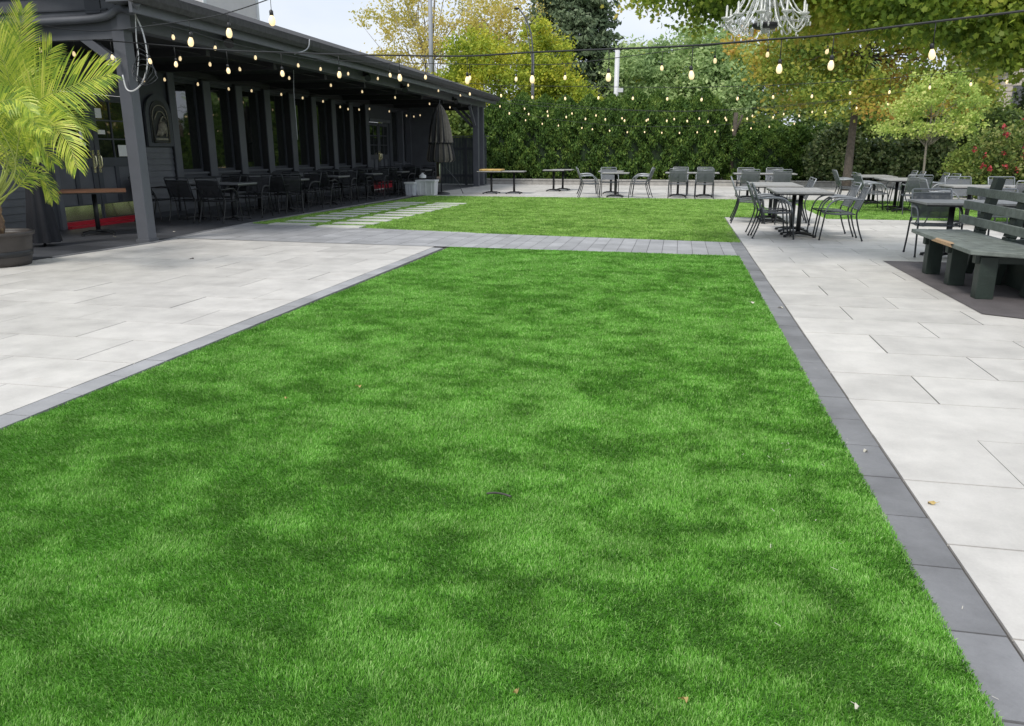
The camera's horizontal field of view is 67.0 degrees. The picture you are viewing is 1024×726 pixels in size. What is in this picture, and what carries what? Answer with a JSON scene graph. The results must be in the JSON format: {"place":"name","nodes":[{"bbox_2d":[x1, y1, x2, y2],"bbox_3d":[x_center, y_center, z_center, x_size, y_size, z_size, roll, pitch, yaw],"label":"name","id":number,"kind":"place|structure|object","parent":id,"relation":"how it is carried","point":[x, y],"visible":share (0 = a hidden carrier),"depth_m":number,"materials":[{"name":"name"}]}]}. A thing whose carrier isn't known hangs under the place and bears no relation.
{"place":"outdoors","nodes":[
{"label":"outdoors","id":0,"kind":"place"},
{"bbox_2d":[0,238,435,415],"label":"patio paving","id":1,"kind":"structure","parent":0,"point":[68,322],"depth_m":7.73,"materials":[{"name":"stone"}]},
{"bbox_2d":[32,183,486,259],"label":"porch floor","id":2,"kind":"structure","parent":0,"point":[180,227],"depth_m":14.99,"materials":[{"name":"stone"}]},
{"bbox_2d":[0,228,34,267],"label":"barrel planter","id":3,"kind":"object","parent":2,"relation":"on","point":[16,247],"visible":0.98,"depth_m":9.69,"materials":[{"name":"brown plastic"}]},
{"bbox_2d":[0,0,122,233],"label":"palm tree","id":4,"kind":"object","parent":3,"relation":"in","point":[26,121],"visible":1,"depth_m":8.80,"materials":[{"name":"green plant"}]},
{"bbox_2d":[23,151,62,245],"bbox_3d":[-7.084,-2.861,11.451,0.462,2.250,0.462,-6,16,-21],"label":"folded umbrella","id":5,"kind":"object","parent":2,"relation":"on","point":[41,221],"visible":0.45,"depth_m":11.51,"materials":[{"name":"black fabric"}]},
{"bbox_2d":[58,188,125,235],"bbox_3d":[-7.137,-2.587,13.286,1.000,0.750,1.000,-7,17,-25],"label":"bistro table","id":6,"kind":"object","parent":2,"relation":"on","point":[93,192],"visible":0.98,"depth_m":13.21,"materials":[{"name":"brown wood"}]},
{"bbox_2d":[163,177,211,222],"bbox_3d":[-6.567,-3.314,15.682,0.585,0.897,0.722,3,16,9],"label":"armchair","id":7,"kind":"object","parent":2,"relation":"on","point":[178,188],"visible":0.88,"depth_m":15.40,"materials":[{"name":"black metal"}]},
{"bbox_2d":[194,177,242,223],"bbox_3d":[-5.891,-3.275,15.541,0.585,0.897,0.722,4,16,15],"label":"armchair","id":8,"kind":"object","parent":2,"relation":"on","point":[208,188],"visible":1,"depth_m":15.27,"materials":[{"name":"black metal"}]},
{"bbox_2d":[217,182,256,220],"bbox_3d":[-5.855,-3.393,16.230,0.760,0.750,0.760,3,16,11],"label":"bistro table","id":9,"kind":"object","parent":2,"relation":"on","point":[231,185],"visible":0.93,"depth_m":16.19,"materials":[{"name":"metal"}]},
{"bbox_2d":[0,0,499,241],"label":"restaurant building","id":10,"kind":"structure","parent":2,"relation":"on","point":[219,128],"depth_m":17.19,"materials":[{"name":"grey paint"}]},
{"bbox_2d":[50,90,103,221],"bbox_3d":[-8.149,-3.834,14.446,0.126,2.330,1.080,3,16,11],"label":"door","id":11,"kind":"structure","parent":10,"relation":"in","point":[78,207],"depth_m":14.62,"materials":[{"name":"grey paint"}]},
{"bbox_2d":[87,94,134,217],"bbox_3d":[-7.921,-4.122,15.498,0.126,2.330,1.090,3,16,11],"label":"door","id":12,"kind":"structure","parent":10,"relation":"in","point":[109,142],"depth_m":15.40,"materials":[{"name":"grey paint"}]},
{"bbox_2d":[108,14,157,91],"bbox_3d":[-5.621,-4.647,11.376,0.902,1.243,0.191,3,16,11],"label":"cable coil","id":13,"kind":"object","parent":10,"relation":"hanging from","point":[137,77],"visible":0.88,"depth_m":11.42,"materials":[{"name":"white plastic"}]},
{"bbox_2d":[30,0,275,46],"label":"string light","id":14,"kind":"object","parent":10,"relation":"hanging from","point":[272,21],"visible":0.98,"depth_m":8.88,"materials":[{"name":"brown"}]},
{"bbox_2d":[143,94,173,145],"bbox_3d":[-7.511,-5.175,16.525,0.220,1.060,0.860,3,16,11],"label":"wall sign","id":15,"kind":"object","parent":10,"relation":"attached to","point":[157,121],"visible":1,"depth_m":16.46,"materials":[{"name":"grey metal"}]},
{"bbox_2d":[174,79,209,174],"bbox_3d":[-7.429,-5.391,17.730,0.230,2.060,1.036,3,16,11],"label":"window","id":16,"kind":"structure","parent":10,"relation":"in","point":[185,91],"depth_m":17.89,"materials":[{"name":"glass"}]},
{"bbox_2d":[210,84,240,172],"bbox_3d":[-7.151,-5.742,19.015,0.230,2.060,1.118,3,16,11],"label":"window","id":17,"kind":"structure","parent":10,"relation":"in","point":[219,94],"depth_m":19.22,"materials":[{"name":"glass"}]},
{"bbox_2d":[242,89,268,170],"bbox_3d":[-6.864,-6.105,20.338,0.230,2.060,1.118,3,16,11],"label":"window","id":18,"kind":"structure","parent":10,"relation":"in","point":[250,99],"depth_m":20.56,"materials":[{"name":"glass"}]},
{"bbox_2d":[270,93,292,169],"bbox_3d":[-6.576,-6.467,21.662,0.230,2.060,1.118,3,16,11],"label":"window","id":19,"kind":"structure","parent":10,"relation":"in","point":[276,100],"depth_m":21.90,"materials":[{"name":"glass"}]},
{"bbox_2d":[294,96,313,168],"bbox_3d":[-6.289,-6.829,22.985,0.230,2.060,1.118,3,16,11],"label":"window","id":20,"kind":"structure","parent":10,"relation":"in","point":[300,104],"depth_m":23.25,"materials":[{"name":"glass"}]},
{"bbox_2d":[152,22,484,95],"bbox_3d":[-3.053,-7.425,20.309,0.052,0.500,19.846,3,16,11],"label":"string light","id":21,"kind":"object","parent":10,"relation":"attached to","point":[215,47],"visible":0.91,"depth_m":14.45,"materials":[{"name":"brown"}]},
{"bbox_2d":[316,99,333,167],"bbox_3d":[-6.002,-7.191,24.309,0.230,2.060,1.118,3,16,11],"label":"window","id":22,"kind":"structure","parent":10,"relation":"in","point":[320,106],"depth_m":24.58,"materials":[{"name":"glass"}]},
{"bbox_2d":[335,102,350,166],"bbox_3d":[-5.715,-7.553,25.633,0.230,2.060,1.118,3,16,11],"label":"window","id":23,"kind":"structure","parent":10,"relation":"in","point":[340,122],"depth_m":25.92,"materials":[{"name":"glass"}]},
{"bbox_2d":[353,105,366,165],"bbox_3d":[-5.428,-7.916,26.956,0.230,2.060,1.118,3,16,11],"label":"window","id":24,"kind":"structure","parent":10,"relation":"in","point":[356,113],"depth_m":27.26,"materials":[{"name":"black glass"}]},
{"bbox_2d":[369,122,380,169],"bbox_3d":[-5.071,-7.704,28.644,0.126,2.300,0.990,3,16,11],"label":"door","id":25,"kind":"structure","parent":10,"relation":"in","point":[373,127],"depth_m":28.65,"materials":[{"name":"grey paint"}]},
{"bbox_2d":[378,123,389,167],"bbox_3d":[-4.864,-7.965,29.598,0.126,2.300,0.990,3,16,11],"label":"door","id":26,"kind":"structure","parent":10,"relation":"in","point":[382,127],"depth_m":29.53,"materials":[{"name":"grey paint"}]},
{"bbox_2d":[391,110,401,164],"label":"window","id":27,"kind":"structure","parent":10,"relation":"in","point":[393,113],"depth_m":30.81,"materials":[{"name":"black glass"}]},
{"bbox_2d":[39,10,1023,83],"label":"string light","id":28,"kind":"object","parent":10,"relation":"hanging from","point":[932,54],"visible":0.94,"depth_m":7.11,"materials":[{"name":"brown"}]},
{"bbox_2d":[236,174,273,217],"bbox_3d":[-5.609,-3.634,16.850,0.585,0.897,0.722,1,15,3],"label":"armchair","id":29,"kind":"object","parent":2,"relation":"on","point":[262,185],"visible":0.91,"depth_m":17.05,"materials":[{"name":"black metal"}]},
{"bbox_2d":[52,184,489,257],"bbox_3d":[-3.624,-4.677,22.386,0.435,0.026,25.201,3,16,12],"label":"porch floor edge","id":30,"kind":"object","parent":2,"relation":"attached to","point":[233,225],"visible":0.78,"depth_m":14.44,"materials":[{"name":"grey concrete"}]},
{"bbox_2d":[261,174,298,213],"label":"armchair","id":31,"kind":"object","parent":2,"relation":"on","point":[276,183],"visible":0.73,"depth_m":17.59,"materials":[{"name":"black metal"}]},
{"bbox_2d":[277,174,303,213],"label":"armchair","id":32,"kind":"object","parent":2,"relation":"on","point":[294,183],"visible":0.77,"depth_m":17.71,"materials":[{"name":"black metal"}]},
{"bbox_2d":[290,172,323,209],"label":"armchair","id":33,"kind":"object","parent":2,"relation":"on","point":[314,180],"visible":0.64,"depth_m":19.31,"materials":[{"name":"black metal"}]},
{"bbox_2d":[333,169,358,203],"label":"armchair","id":34,"kind":"object","parent":2,"relation":"on","point":[351,179],"visible":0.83,"depth_m":21.66,"materials":[{"name":"black metal"}]},
{"bbox_2d":[441,136,488,184],"bbox_3d":[-2.072,-8.615,32.940,2.200,2.030,0.280,3,16,11],"label":"board fence","id":35,"kind":"object","parent":2,"relation":"on","point":[460,168],"visible":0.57,"depth_m":32.96,"materials":[{"name":"paint"}]},
{"bbox_2d":[178,223,476,246],"bbox_3d":[-3.200,-2.287,13.642,5.093,0.001,2.988,3,16,11],"label":"grey slate apron","id":36,"kind":"object","parent":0,"point":[415,238],"visible":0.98,"depth_m":13.27,"materials":[{"name":"grey stone"}]},
{"bbox_2d":[0,246,1003,725],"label":"front lawn","id":37,"kind":"structure","parent":0,"point":[424,292],"depth_m":3.06,"materials":[{"name":"green plant"}]},
{"bbox_2d":[253,195,770,241],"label":"back lawn","id":38,"kind":"structure","parent":0,"point":[695,217],"depth_m":16.94,"materials":[{"name":"green plant"}]},
{"bbox_2d":[34,186,1023,724],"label":"paving bed","id":39,"kind":"object","parent":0,"point":[624,248],"depth_m":9.83,"materials":[{"name":"grey concrete"}]},
{"bbox_2d":[0,248,442,429],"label":"border","id":40,"kind":"object","parent":39,"relation":"on","point":[44,405],"visible":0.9,"depth_m":5.55,"materials":[{"name":"grey concrete"}]},
{"bbox_2d":[471,178,943,187],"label":"garden wall","id":41,"kind":"structure","parent":39,"relation":"on","point":[628,181],"depth_m":32.75,"materials":[{"name":"stone"}]},
{"bbox_2d":[724,217,1023,725],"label":"border","id":42,"kind":"object","parent":39,"relation":"on","point":[994,659],"visible":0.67,"depth_m":2.83,"materials":[{"name":"grey stone"}]},
{"bbox_2d":[937,119,1023,197],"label":"shrub","id":43,"kind":"object","parent":39,"relation":"on","point":[954,164],"visible":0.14,"depth_m":23.80,"materials":[{"name":"green plant"}]},
{"bbox_2d":[446,233,736,255],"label":"grey paver path","id":44,"kind":"structure","parent":0,"point":[576,243],"depth_m":11.99,"materials":[{"name":"grey stone"}]},
{"bbox_2d":[258,0,947,125],"label":"sky","id":45,"kind":"structure","parent":0,"point":[327,20],"materials":[{"name":"white"}]},
{"bbox_2d":[416,184,976,201],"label":"paving","id":46,"kind":"structure","parent":0,"point":[720,192],"depth_m":27.22,"materials":[{"name":"stone"}]},
{"bbox_2d":[415,179,438,195],"bbox_3d":[-2.763,-5.726,25.248,0.660,0.490,0.540,2,15,9],"label":"storage tote","id":47,"kind":"object","parent":46,"relation":"on","point":[428,187],"visible":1,"depth_m":25.03,"materials":[{"name":"white plastic"}]},
{"bbox_2d":[426,100,462,194],"bbox_3d":[-2.326,-7.082,25.445,1.064,3.005,0.944,14,21,41],"label":"striped umbrella","id":48,"kind":"object","parent":46,"relation":"on","point":[440,143],"visible":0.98,"depth_m":25.14,"materials":[{"name":"black fabric"}]},
{"bbox_2d":[667,168,687,198],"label":"armchair","id":49,"kind":"object","parent":46,"relation":"on","point":[678,175],"visible":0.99,"depth_m":23.56,"materials":[{"name":"silver metal"}]},
{"bbox_2d":[694,169,714,198],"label":"armchair","id":50,"kind":"object","parent":46,"relation":"on","point":[705,176],"visible":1,"depth_m":23.42,"materials":[{"name":"silver metal"}]},
{"bbox_2d":[710,7,1012,190],"bbox_3d":[12.661,-10.624,27.377,11.055,8.843,5.676,3,16,11],"label":"maple tree","id":51,"kind":"object","parent":46,"relation":"on","point":[856,61],"visible":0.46,"depth_m":27.06,"materials":[{"name":"green plant"}]},
{"bbox_2d":[490,89,916,122],"bbox_3d":[5.359,-7.634,23.139,12.855,0.890,0.051,4,16,15],"label":"string light","id":52,"kind":"object","parent":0,"point":[697,111],"visible":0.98,"depth_m":23.14,"materials":[{"name":"brown"}]},
{"bbox_2d":[451,68,1007,100],"bbox_3d":[4.255,-6.072,17.035,12.507,0.595,0.052,6,16,21],"label":"string light","id":53,"kind":"object","parent":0,"point":[889,92],"visible":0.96,"depth_m":16.80,"materials":[{"name":"brown"}]},
{"bbox_2d":[725,217,1023,658],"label":"patio paving","id":54,"kind":"structure","parent":0,"point":[929,380],"depth_m":5.08,"materials":[{"name":"stone"}]},
{"bbox_2d":[745,181,787,234],"bbox_3d":[4.416,-2.681,13.406,0.722,0.897,0.585,3,16,12],"label":"armchair","id":55,"kind":"object","parent":54,"relation":"on","point":[752,195],"visible":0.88,"depth_m":13.32,"materials":[{"name":"silver metal"}]},
{"bbox_2d":[750,182,793,239],"bbox_3d":[4.345,-2.544,12.905,0.722,0.897,0.585,4,16,14],"label":"armchair","id":56,"kind":"object","parent":54,"relation":"on","point":[789,211],"visible":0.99,"depth_m":12.71,"materials":[{"name":"silver metal"}]},
{"bbox_2d":[751,184,803,223],"bbox_3d":[5.292,-3.204,15.579,0.900,0.750,0.900,3,16,11],"label":"bistro table","id":57,"kind":"object","parent":54,"relation":"on","point":[775,200],"visible":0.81,"depth_m":15.52,"materials":[{"name":"black metal"}]},
{"bbox_2d":[766,187,823,231],"bbox_3d":[5.078,-2.765,13.977,0.900,0.750,0.900,3,16,11],"label":"bistro table","id":58,"kind":"object","parent":54,"relation":"on","point":[794,197],"visible":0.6,"depth_m":13.92,"materials":[{"name":"black metal"}]},
{"bbox_2d":[771,190,834,237],"bbox_3d":[4.868,-2.526,13.103,0.900,0.750,0.900,3,16,11],"label":"bistro table","id":59,"kind":"object","parent":54,"relation":"on","point":[801,193],"visible":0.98,"depth_m":13.02,"materials":[{"name":"black metal"}]},
{"bbox_2d":[806,182,861,236],"bbox_3d":[5.509,-2.646,13.278,0.722,0.897,0.585,3,16,9],"label":"armchair","id":60,"kind":"object","parent":54,"relation":"on","point":[853,191],"visible":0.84,"depth_m":13.17,"materials":[{"name":"silver metal"}]},
{"bbox_2d":[815,183,871,241],"bbox_3d":[5.394,-2.472,12.643,0.722,0.897,0.585,4,16,14],"label":"armchair","id":61,"kind":"object","parent":54,"relation":"on","point":[860,199],"visible":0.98,"depth_m":12.53,"materials":[{"name":"silver metal"}]},
{"bbox_2d":[902,188,962,256],"bbox_3d":[5.832,-1.938,10.690,0.585,0.897,0.722,4,16,14],"label":"armchair","id":62,"kind":"object","parent":54,"relation":"on","point":[919,211],"visible":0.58,"depth_m":10.87,"materials":[{"name":"silver metal"}]},
{"bbox_2d":[884,261,1023,318],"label":"dark pavers under bench","id":63,"kind":"object","parent":54,"relation":"on","point":[1007,301],"visible":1,"depth_m":7.92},
{"bbox_2d":[911,177,1023,299],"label":"wooden bench","id":64,"kind":"object","parent":63,"relation":"on","point":[983,256],"visible":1,"depth_m":8.29,"materials":[{"name":"grey paint"}]},
{"bbox_2d":[1002,239,1023,290],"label":"timber planter","id":65,"kind":"object","parent":63,"relation":"on","point":[1013,277],"visible":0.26,"depth_m":8.18,"materials":[{"name":"green paint"}]},
{"bbox_2d":[601,0,1023,97],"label":"maple tree","id":66,"kind":"object","parent":65,"relation":"in","point":[981,40],"visible":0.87,"depth_m":7.91,"materials":[{"name":"green plant"}]},
{"bbox_2d":[315,43,828,80],"bbox_3d":[0.925,-4.793,12.261,10.300,0.578,0.050,7,17,25],"label":"string light","id":67,"kind":"object","parent":66,"relation":"hanging from","point":[714,61],"visible":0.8,"depth_m":12.35,"materials":[{"name":"brown"}]},
{"bbox_2d":[720,0,810,43],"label":"chandelier","id":68,"kind":"object","parent":66,"relation":"hanging from","point":[766,23],"visible":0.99,"depth_m":7.96,"materials":[{"name":"white glass"}]},
{"bbox_2d":[908,199,1003,255],"bbox_3d":[5.908,-1.803,10.459,0.900,0.750,0.900,3,16,11],"label":"bistro table","id":69,"kind":"object","parent":54,"relation":"on","point":[952,204],"visible":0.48,"depth_m":10.36,"materials":[{"name":"black metal"}]},
{"bbox_2d":[796,200,1009,221],"bbox_3d":[12.241,-3.686,18.770,9.850,0.001,6.640,3,16,11],"label":"side lawn base","id":70,"kind":"object","parent":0,"point":[895,213],"visible":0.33,"depth_m":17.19,"materials":[{"name":"green plant"}]},
{"bbox_2d":[896,175,933,214],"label":"armchair","id":71,"kind":"object","parent":70,"relation":"on","point":[912,182],"visible":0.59,"depth_m":17.39,"materials":[{"name":"silver metal"}]},
{"bbox_2d":[870,68,997,172],"bbox_3d":[11.349,-6.115,21.033,3.193,3.495,1.594,3,16,11],"label":"young tree","id":72,"kind":"object","parent":70,"relation":"on","point":[927,101],"visible":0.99,"depth_m":20.64,"materials":[{"name":"green plant"}]},
{"bbox_2d":[938,176,973,218],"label":"armchair","id":73,"kind":"object","parent":70,"relation":"on","point":[960,192],"visible":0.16,"depth_m":16.20,"materials":[{"name":"silver metal"}]},
{"bbox_2d":[958,114,1023,199],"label":"shrub","id":74,"kind":"object","parent":70,"relation":"on","point":[1010,154],"visible":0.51,"depth_m":18.37,"materials":[{"name":"green plant"}]},
{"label":"planting bed","id":75,"kind":"structure","parent":0,"visible":0},
{"bbox_2d":[471,94,517,178],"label":"arborvitae","id":76,"kind":"object","parent":75,"relation":"on","point":[495,118],"visible":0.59,"depth_m":35.02,"materials":[{"name":"green plant"}]},
{"bbox_2d":[499,90,538,178],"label":"arborvitae","id":77,"kind":"object","parent":75,"relation":"on","point":[519,143],"visible":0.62,"depth_m":34.80,"materials":[{"name":"green plant"}]},
{"bbox_2d":[519,93,562,178],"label":"arborvitae","id":78,"kind":"object","parent":75,"relation":"on","point":[541,136],"visible":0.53,"depth_m":34.67,"materials":[{"name":"green plant"}]},
{"bbox_2d":[540,94,581,178],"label":"arborvitae","id":79,"kind":"object","parent":75,"relation":"on","point":[563,135],"visible":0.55,"depth_m":34.40,"materials":[{"name":"green plant"}]},
{"bbox_2d":[563,92,606,178],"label":"arborvitae","id":80,"kind":"object","parent":75,"relation":"on","point":[586,132],"visible":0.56,"depth_m":34.20,"materials":[{"name":"green plant"}]},
{"bbox_2d":[586,92,632,178],"bbox_3d":[4.485,-10.096,34.780,2.793,3.981,2.818,13,20,39],"label":"arborvitae","id":81,"kind":"object","parent":75,"relation":"on","point":[611,101],"visible":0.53,"depth_m":33.98,"materials":[{"name":"green plant"}]},
{"bbox_2d":[609,85,657,179],"bbox_3d":[5.355,-10.153,34.516,2.723,4.290,2.786,-2,15,-7],"label":"arborvitae","id":82,"kind":"object","parent":75,"relation":"on","point":[634,136],"visible":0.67,"depth_m":33.76,"materials":[{"name":"green plant"}]},
{"bbox_2d":[632,89,677,179],"bbox_3d":[6.396,-10.018,34.458,2.773,4.114,2.831,9,18,31],"label":"arborvitae","id":83,"kind":"object","parent":75,"relation":"on","point":[658,102],"visible":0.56,"depth_m":33.65,"materials":[{"name":"green plant"}]},
{"bbox_2d":[655,95,701,179],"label":"arborvitae","id":84,"kind":"object","parent":75,"relation":"on","point":[681,141],"visible":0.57,"depth_m":33.40,"materials":[{"name":"green plant"}]},
{"bbox_2d":[681,86,732,179],"bbox_3d":[8.311,-9.966,33.952,2.793,4.181,2.818,4,16,15],"label":"arborvitae","id":85,"kind":"object","parent":75,"relation":"on","point":[707,149],"visible":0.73,"depth_m":33.20,"materials":[{"name":"green plant"}]},
{"bbox_2d":[720,123,765,179],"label":"arborvitae","id":86,"kind":"object","parent":75,"relation":"on","point":[743,145],"visible":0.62,"depth_m":33.30,"materials":[{"name":"green plant"}]},
{"bbox_2d":[722,106,809,177],"bbox_3d":[12.015,-10.588,38.018,6.476,3.918,4.449,3,16,11],"label":"background tree","id":87,"kind":"object","parent":75,"relation":"on","point":[762,119],"visible":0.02,"depth_m":37.12,"materials":[{"name":"green plant"}]},
{"bbox_2d":[749,119,798,179],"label":"arborvitae","id":88,"kind":"object","parent":75,"relation":"on","point":[772,138],"visible":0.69,"depth_m":32.85,"materials":[{"name":"green plant"}]},
{"bbox_2d":[779,121,817,180],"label":"arborvitae","id":89,"kind":"object","parent":75,"relation":"on","point":[801,133],"visible":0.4,"depth_m":32.73,"materials":[{"name":"green plant"}]},
{"bbox_2d":[798,122,874,182],"bbox_3d":[13.339,-8.472,31.676,3.000,2.673,2.592,3,16,11],"label":"shrub","id":90,"kind":"object","parent":75,"relation":"on","point":[825,156],"visible":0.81,"depth_m":31.26,"materials":[{"name":"green plant"}]},
{"bbox_2d":[857,131,922,180],"bbox_3d":[15.290,-8.438,31.747,2.948,2.398,2.681,3,16,11],"label":"shrub","id":91,"kind":"object","parent":75,"relation":"on","point":[887,160],"visible":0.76,"depth_m":31.07,"materials":[{"name":"green plant"}]},
{"bbox_2d":[814,72,973,145],"bbox_3d":[18.782,-11.347,37.327,8.573,5.243,5.144,3,16,11],"label":"background tree","id":92,"kind":"object","parent":75,"relation":"on","point":[867,123],"visible":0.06,"depth_m":36.46,"materials":[{"name":"green plant"}]},
{"bbox_2d":[891,118,967,181],"bbox_3d":[17.178,-8.358,31.101,2.973,2.862,2.868,-7,17,-24],"label":"shrub","id":93,"kind":"object","parent":75,"relation":"on","point":[937,150],"visible":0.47,"depth_m":30.67,"materials":[{"name":"green plant"}]},
{"bbox_2d":[923,89,1022,142],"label":"background tree","id":94,"kind":"object","parent":75,"relation":"on","point":[995,106],"visible":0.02,"depth_m":34.61,"materials":[{"name":"green plant"}]},
{"bbox_2d":[946,51,1023,110],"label":"cream house","id":95,"kind":"structure","parent":75,"relation":"on","point":[1019,101],"depth_m":39.38,"materials":[{"name":"beige paint"}]},
{"bbox_2d":[952,107,1023,152],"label":"shrub","id":96,"kind":"object","parent":75,"relation":"on","point":[1000,116],"visible":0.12,"depth_m":29.63,"materials":[{"name":"green plant"}]},
{"label":"ground","id":97,"kind":"structure","parent":0,"visible":0},
{"bbox_2d":[64,0,259,96],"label":"rendered block","id":98,"kind":"structure","parent":97,"relation":"on","point":[250,11],"depth_m":45.83,"materials":[{"name":"white concrete"}]},
{"bbox_2d":[428,0,432,72],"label":"utility pole","id":99,"kind":"object","parent":97,"relation":"on","point":[430,24],"visible":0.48,"depth_m":48.34,"materials":[{"name":"grey metal"}]},
{"bbox_2d":[348,0,527,75],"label":"birch tree","id":100,"kind":"object","parent":97,"relation":"on","point":[409,15],"visible":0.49,"depth_m":55.90,"materials":[{"name":"yellow plant"}]},
{"bbox_2d":[436,110,472,180],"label":"green tree","id":101,"kind":"object","parent":97,"relation":"on","point":[460,126],"visible":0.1,"depth_m":38.60,"materials":[{"name":"green plant"}]},
{"bbox_2d":[418,22,541,120],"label":"yellow green tree","id":102,"kind":"object","parent":97,"relation":"on","point":[480,74],"visible":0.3,"depth_m":45.31,"materials":[{"name":"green plant"}]},
{"bbox_2d":[442,0,550,90],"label":"birch tree","id":103,"kind":"object","parent":97,"relation":"on","point":[504,9],"visible":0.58,"depth_m":52.61,"materials":[{"name":"yellow plant"}]},
{"bbox_2d":[513,13,605,102],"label":"golden tree","id":104,"kind":"object","parent":97,"relation":"on","point":[550,81],"visible":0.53,"depth_m":46.69,"materials":[{"name":"yellow plant"}]},
{"bbox_2d":[507,0,628,101],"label":"spruce tree","id":105,"kind":"object","parent":97,"relation":"on","point":[583,22],"visible":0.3,"depth_m":54.11,"materials":[{"name":"green plant"}]},
{"bbox_2d":[590,20,765,115],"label":"willow tree","id":106,"kind":"object","parent":97,"relation":"on","point":[675,63],"visible":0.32,"depth_m":52.06,"materials":[{"name":"green plant"}]},
{"bbox_2d":[680,32,904,129],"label":"green tree","id":107,"kind":"object","parent":97,"relation":"on","point":[748,101],"visible":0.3,"depth_m":49.73,"materials":[{"name":"green plant"}]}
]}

